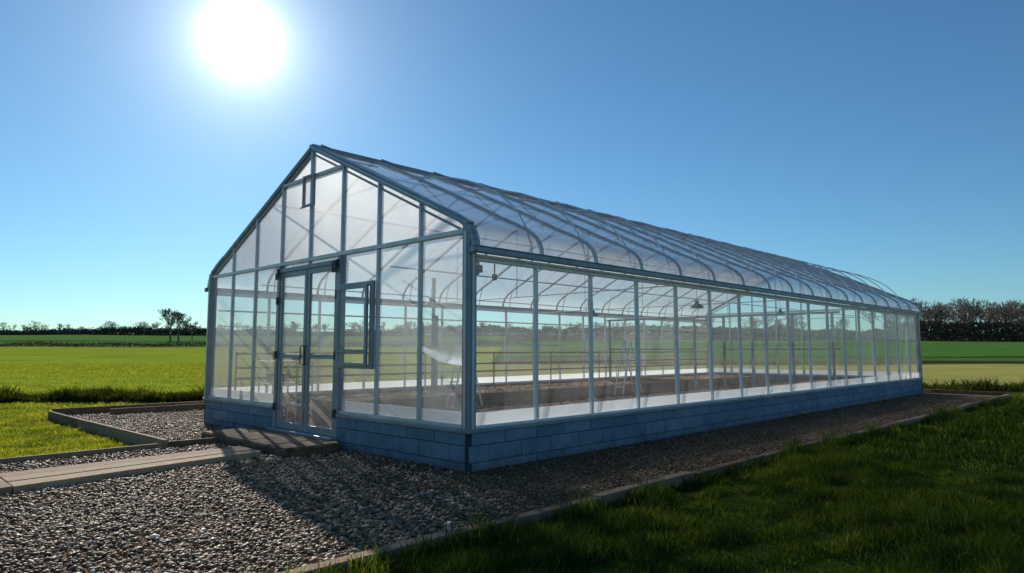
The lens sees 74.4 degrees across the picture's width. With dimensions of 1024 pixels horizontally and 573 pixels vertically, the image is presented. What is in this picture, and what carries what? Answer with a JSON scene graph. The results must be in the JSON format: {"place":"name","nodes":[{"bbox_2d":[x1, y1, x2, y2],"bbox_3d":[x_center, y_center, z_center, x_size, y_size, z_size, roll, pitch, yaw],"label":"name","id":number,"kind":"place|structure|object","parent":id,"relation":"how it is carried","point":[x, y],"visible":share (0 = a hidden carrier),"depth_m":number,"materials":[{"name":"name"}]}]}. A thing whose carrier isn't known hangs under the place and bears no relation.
{"place":"outdoors","nodes":[
{"label":"outdoors","id":0,"kind":"place"},
{"bbox_2d":[0,403,139,457],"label":"meadow grass","id":1,"kind":"structure","parent":0,"point":[46,430],"depth_m":11.95,"materials":[{"name":"green plant"}]},
{"bbox_2d":[0,334,1023,572],"bbox_3d":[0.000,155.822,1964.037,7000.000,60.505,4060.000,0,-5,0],"label":"ground","id":2,"kind":"structure","parent":0,"point":[944,360],"depth_m":69.22,"materials":[{"name":"green plant"}]},
{"bbox_2d":[0,443,158,463],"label":"timber edging","id":3,"kind":"object","parent":2,"relation":"on","point":[42,457],"visible":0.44,"depth_m":9.50,"materials":[{"name":"brown wood"}]},
{"bbox_2d":[0,391,190,417],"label":"meadow grass","id":4,"kind":"structure","parent":2,"relation":"on","point":[41,405],"depth_m":19.14,"materials":[{"name":"green plant"}]},
{"bbox_2d":[48,411,167,448],"bbox_3d":[-7.899,2.773,12.796,7.193,0.380,0.070,-5,-7,44],"label":"timber edging","id":5,"kind":"object","parent":2,"relation":"on","point":[125,436],"visible":0.54,"depth_m":12.17,"materials":[{"name":"brown wood"}]},
{"bbox_2d":[52,401,204,414],"bbox_3d":[-7.783,3.263,18.203,0.075,0.420,7.876,-5,-7,43],"label":"timber edging","id":6,"kind":"object","parent":2,"relation":"on","point":[85,410],"visible":0.23,"depth_m":16.05,"materials":[{"name":"brown wood"}]},
{"bbox_2d":[0,446,260,494],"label":"boardwalk path","id":7,"kind":"structure","parent":2,"relation":"on","point":[15,482],"depth_m":8.10,"materials":[{"name":"grey wood"}]},
{"bbox_2d":[110,403,204,414],"bbox_3d":[-6.905,3.256,18.033,0.075,0.399,6.893,-5,-7,43],"label":"timber edging","id":8,"kind":"object","parent":2,"relation":"on","point":[114,411],"visible":0.07,"depth_m":16.26,"materials":[{"name":"brown wood"}]},
{"bbox_2d":[157,308,182,341],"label":"bare tree","id":9,"kind":"object","parent":2,"relation":"on","point":[166,313],"visible":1,"depth_m":189.38,"materials":[{"name":"brown plant"}]},
{"bbox_2d":[167,312,192,340],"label":"bare tree","id":10,"kind":"object","parent":2,"relation":"on","point":[182,321],"visible":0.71,"depth_m":193.98,"materials":[{"name":"brown plant"}]},
{"bbox_2d":[168,437,218,447],"bbox_3d":[-5.031,2.594,10.694,0.050,0.349,0.857,-5,-7,42],"label":"timber edging","id":11,"kind":"object","parent":2,"relation":"on","point":[203,441],"visible":0.24,"depth_m":10.66,"materials":[{"name":"brown wood"}]},
{"bbox_2d":[185,321,201,339],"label":"bare tree","id":12,"kind":"object","parent":2,"relation":"on","point":[186,326],"visible":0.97,"depth_m":204.79,"materials":[{"name":"brown plant"}]},
{"bbox_2d":[0,363,430,393],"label":"field crop","id":13,"kind":"object","parent":2,"relation":"on","point":[117,366],"visible":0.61,"depth_m":40.76,"materials":[{"name":"green plant"}]},
{"bbox_2d":[0,340,561,346],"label":"field hedge","id":14,"kind":"object","parent":2,"relation":"on","point":[218,344],"visible":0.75,"depth_m":137.62,"materials":[{"name":"green plant"}]},
{"bbox_2d":[0,320,697,335],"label":"distant treeline","id":15,"kind":"object","parent":2,"relation":"on","point":[145,325],"visible":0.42,"depth_m":308.59,"materials":[{"name":"green plant"}]},
{"bbox_2d":[0,323,795,336],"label":"distant hedgerow","id":16,"kind":"object","parent":2,"relation":"on","point":[448,330],"visible":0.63,"depth_m":287.01,"materials":[{"name":"green plant"}]},
{"bbox_2d":[0,393,995,572],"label":"gravel yard","id":17,"kind":"structure","parent":2,"relation":"on","point":[760,431],"depth_m":8.86,"materials":[{"name":"grey gravel"}]},
{"bbox_2d":[0,408,510,572],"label":"gravel","id":18,"kind":"structure","parent":17,"relation":"on","point":[124,502],"depth_m":6.23,"materials":[{"name":"grey gravel"}]},
{"bbox_2d":[202,427,339,457],"bbox_3d":[-3.913,2.480,10.755,2.922,0.175,0.900,-5,-7,44],"label":"wooden doorstep","id":19,"kind":"object","parent":17,"relation":"on","point":[277,443],"visible":0.88,"depth_m":10.27,"materials":[{"name":"brown wood"}]},
{"bbox_2d":[0,374,1023,402],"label":"field margin tufts","id":20,"kind":"object","parent":2,"relation":"on","point":[108,394],"visible":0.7,"depth_m":20.53,"materials":[{"name":"green plant"}]},
{"bbox_2d":[203,144,923,471],"bbox_3d":[3.968,0.799,18.910,8.420,5.147,21.495,-5,-7,44],"label":"greenhouse","id":21,"kind":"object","parent":2,"relation":"on","point":[340,228],"visible":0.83,"depth_m":12.38,"materials":[{"name":"clear glass"}]},
{"bbox_2d":[258,360,296,404],"bbox_3d":[-4.753,2.132,13.659,0.628,1.252,0.524,-5,-7,44],"label":"plant stand frame","id":22,"kind":"object","parent":21,"relation":"on","point":[259,382],"visible":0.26,"depth_m":13.70,"materials":[{"name":"white metal"}]},
{"bbox_2d":[266,373,271,381],"bbox_3d":[-4.895,1.849,13.683,0.200,0.170,0.195,-5,-7,44],"label":"flower pot","id":23,"kind":"object","parent":22,"relation":"on","point":[269,377],"visible":0.58,"depth_m":13.61,"materials":[{"name":"ceramic"}]},
{"bbox_2d":[282,373,290,381],"bbox_3d":[-4.576,1.846,13.653,0.200,0.170,0.195,-5,-7,44],"label":"flower pot","id":24,"kind":"object","parent":22,"relation":"on","point":[284,377],"visible":0.73,"depth_m":13.59,"materials":[{"name":"ceramic"}]},
{"bbox_2d":[272,361,313,425],"bbox_3d":[-4.249,2.073,13.032,0.628,1.252,0.524,-5,-7,44],"label":"plant stand frame","id":25,"kind":"object","parent":21,"relation":"on","point":[296,384],"visible":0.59,"depth_m":12.99,"materials":[{"name":"metal"}]},
{"bbox_2d":[282,395,292,403],"bbox_3d":[-4.356,2.191,13.055,0.200,0.170,0.195,-5,-7,44],"label":"flower pot","id":26,"kind":"object","parent":25,"relation":"on","point":[285,399],"visible":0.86,"depth_m":12.99,"materials":[{"name":"ceramic"}]},
{"bbox_2d":[291,352,298,360],"bbox_3d":[-4.178,1.345,13.031,0.200,0.170,0.195,-5,-7,44],"label":"flower pot","id":27,"kind":"object","parent":25,"relation":"on","point":[295,359],"visible":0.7,"depth_m":12.97,"materials":[{"name":"ceramic"}]},
{"bbox_2d":[424,288,437,306],"bbox_3d":[-1.921,0.253,16.043,0.340,0.440,0.331,-5,-7,44],"label":"hanging grow lamp","id":28,"kind":"object","parent":21,"relation":"hanging from","point":[428,304],"visible":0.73,"depth_m":15.98,"materials":[{"name":"grey metal"}]},
{"bbox_2d":[422,345,461,364],"bbox_3d":[-1.005,1.000,9.833,0.794,0.310,0.107,2,-6,-25],"label":"white plastic sheet","id":29,"kind":"object","parent":21,"relation":"in","point":[449,354],"visible":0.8,"depth_m":9.84,"materials":[{"name":"white plastic"}]},
{"bbox_2d":[446,329,482,407],"bbox_3d":[-0.968,1.821,13.815,0.785,1.907,0.435,-1,-6,15],"label":"step ladder","id":30,"kind":"object","parent":21,"relation":"on","point":[457,381],"visible":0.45,"depth_m":13.81,"materials":[{"name":"metal"}]},
{"bbox_2d":[282,379,669,425],"bbox_3d":[-0.003,2.885,17.705,2.503,0.510,11.600,-5,-7,44],"label":"raised planting bed","id":31,"kind":"object","parent":21,"relation":"on","point":[321,411],"visible":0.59,"depth_m":15.93,"materials":[{"name":"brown wood"}]},
{"bbox_2d":[437,386,754,411],"bbox_3d":[3.099,2.642,14.701,2.760,0.430,11.600,-5,-7,44],"label":"raised planting bed","id":32,"kind":"object","parent":21,"relation":"on","point":[542,403],"visible":0.06,"depth_m":14.80,"materials":[{"name":"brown wood"}]},
{"bbox_2d":[614,341,641,394],"bbox_3d":[3.125,2.327,18.132,0.785,1.708,0.435,2,-6,-24],"label":"step ladder","id":33,"kind":"object","parent":21,"relation":"on","point":[619,368],"visible":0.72,"depth_m":18.07,"materials":[{"name":"metal"}]},
{"bbox_2d":[616,356,641,378],"bbox_3d":[3.922,2.967,22.550,0.628,1.252,0.624,-5,-7,44],"label":"plant stand frame","id":34,"kind":"object","parent":21,"relation":"on","point":[631,369],"visible":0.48,"depth_m":22.55,"materials":[{"name":"metal"}]},
{"bbox_2d":[690,290,703,307],"bbox_3d":[4.575,0.314,16.700,0.340,0.440,0.331,-5,-7,44],"label":"hanging grow lamp","id":35,"kind":"object","parent":21,"relation":"hanging from","point":[696,305],"visible":1,"depth_m":16.60,"materials":[{"name":"grey metal"}]},
{"bbox_2d":[632,373,773,389],"bbox_3d":[7.245,3.583,25.131,2.505,0.510,6.200,-5,-7,44],"label":"raised planting bed","id":36,"kind":"object","parent":21,"relation":"on","point":[687,381],"visible":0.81,"depth_m":24.12,"materials":[{"name":"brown wood"}]},
{"bbox_2d":[745,378,842,386],"bbox_3d":[10.345,3.341,22.128,2.760,0.430,6.200,-5,-7,44],"label":"raised planting bed","id":37,"kind":"object","parent":21,"relation":"on","point":[787,382],"visible":0.12,"depth_m":22.70,"materials":[{"name":"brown wood"}]},
{"bbox_2d":[217,396,1005,572],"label":"edge grass","id":38,"kind":"structure","parent":2,"relation":"on","point":[795,447],"depth_m":6.52,"materials":[{"name":"green plant"}]},
{"bbox_2d":[279,394,1010,572],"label":"timber edging","id":39,"kind":"object","parent":2,"relation":"on","point":[675,479],"visible":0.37,"depth_m":6.31,"materials":[{"name":"brown wood"}]},
{"bbox_2d":[679,325,895,340],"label":"woodland understorey","id":40,"kind":"object","parent":2,"relation":"on","point":[717,334],"visible":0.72,"depth_m":192.66,"materials":[{"name":"green plant"}]},
{"bbox_2d":[699,296,1023,340],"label":"distant treeline","id":41,"kind":"object","parent":2,"relation":"on","point":[1007,312],"visible":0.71,"depth_m":203.91,"materials":[{"name":"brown plant"}]},
{"bbox_2d":[882,319,1023,340],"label":"woodland understorey","id":42,"kind":"object","parent":2,"relation":"on","point":[939,329],"visible":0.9,"depth_m":193.14,"materials":[{"name":"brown plant"}]},
{"bbox_2d":[923,389,1010,395],"bbox_3d":[14.725,3.793,23.623,0.095,0.381,4.498,5,-7,-43],"label":"timber edging","id":43,"kind":"object","parent":2,"relation":"on","point":[962,392],"visible":0.28,"depth_m":22.91,"materials":[{"name":"brown wood"}]},
{"bbox_2d":[0,0,1023,334],"label":"sky","id":44,"kind":"structure","parent":0,"point":[882,141],"materials":[{"name":"blue"}]},
{"bbox_2d":[302,439,1023,572],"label":"lawn grass","id":45,"kind":"structure","parent":0,"point":[971,529],"depth_m":5.73,"materials":[{"name":"green plant"}]},
{"bbox_2d":[818,392,1023,473],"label":"lawn grass","id":46,"kind":"structure","parent":0,"point":[972,422],"depth_m":11.80,"materials":[{"name":"green plant"}]}
]}

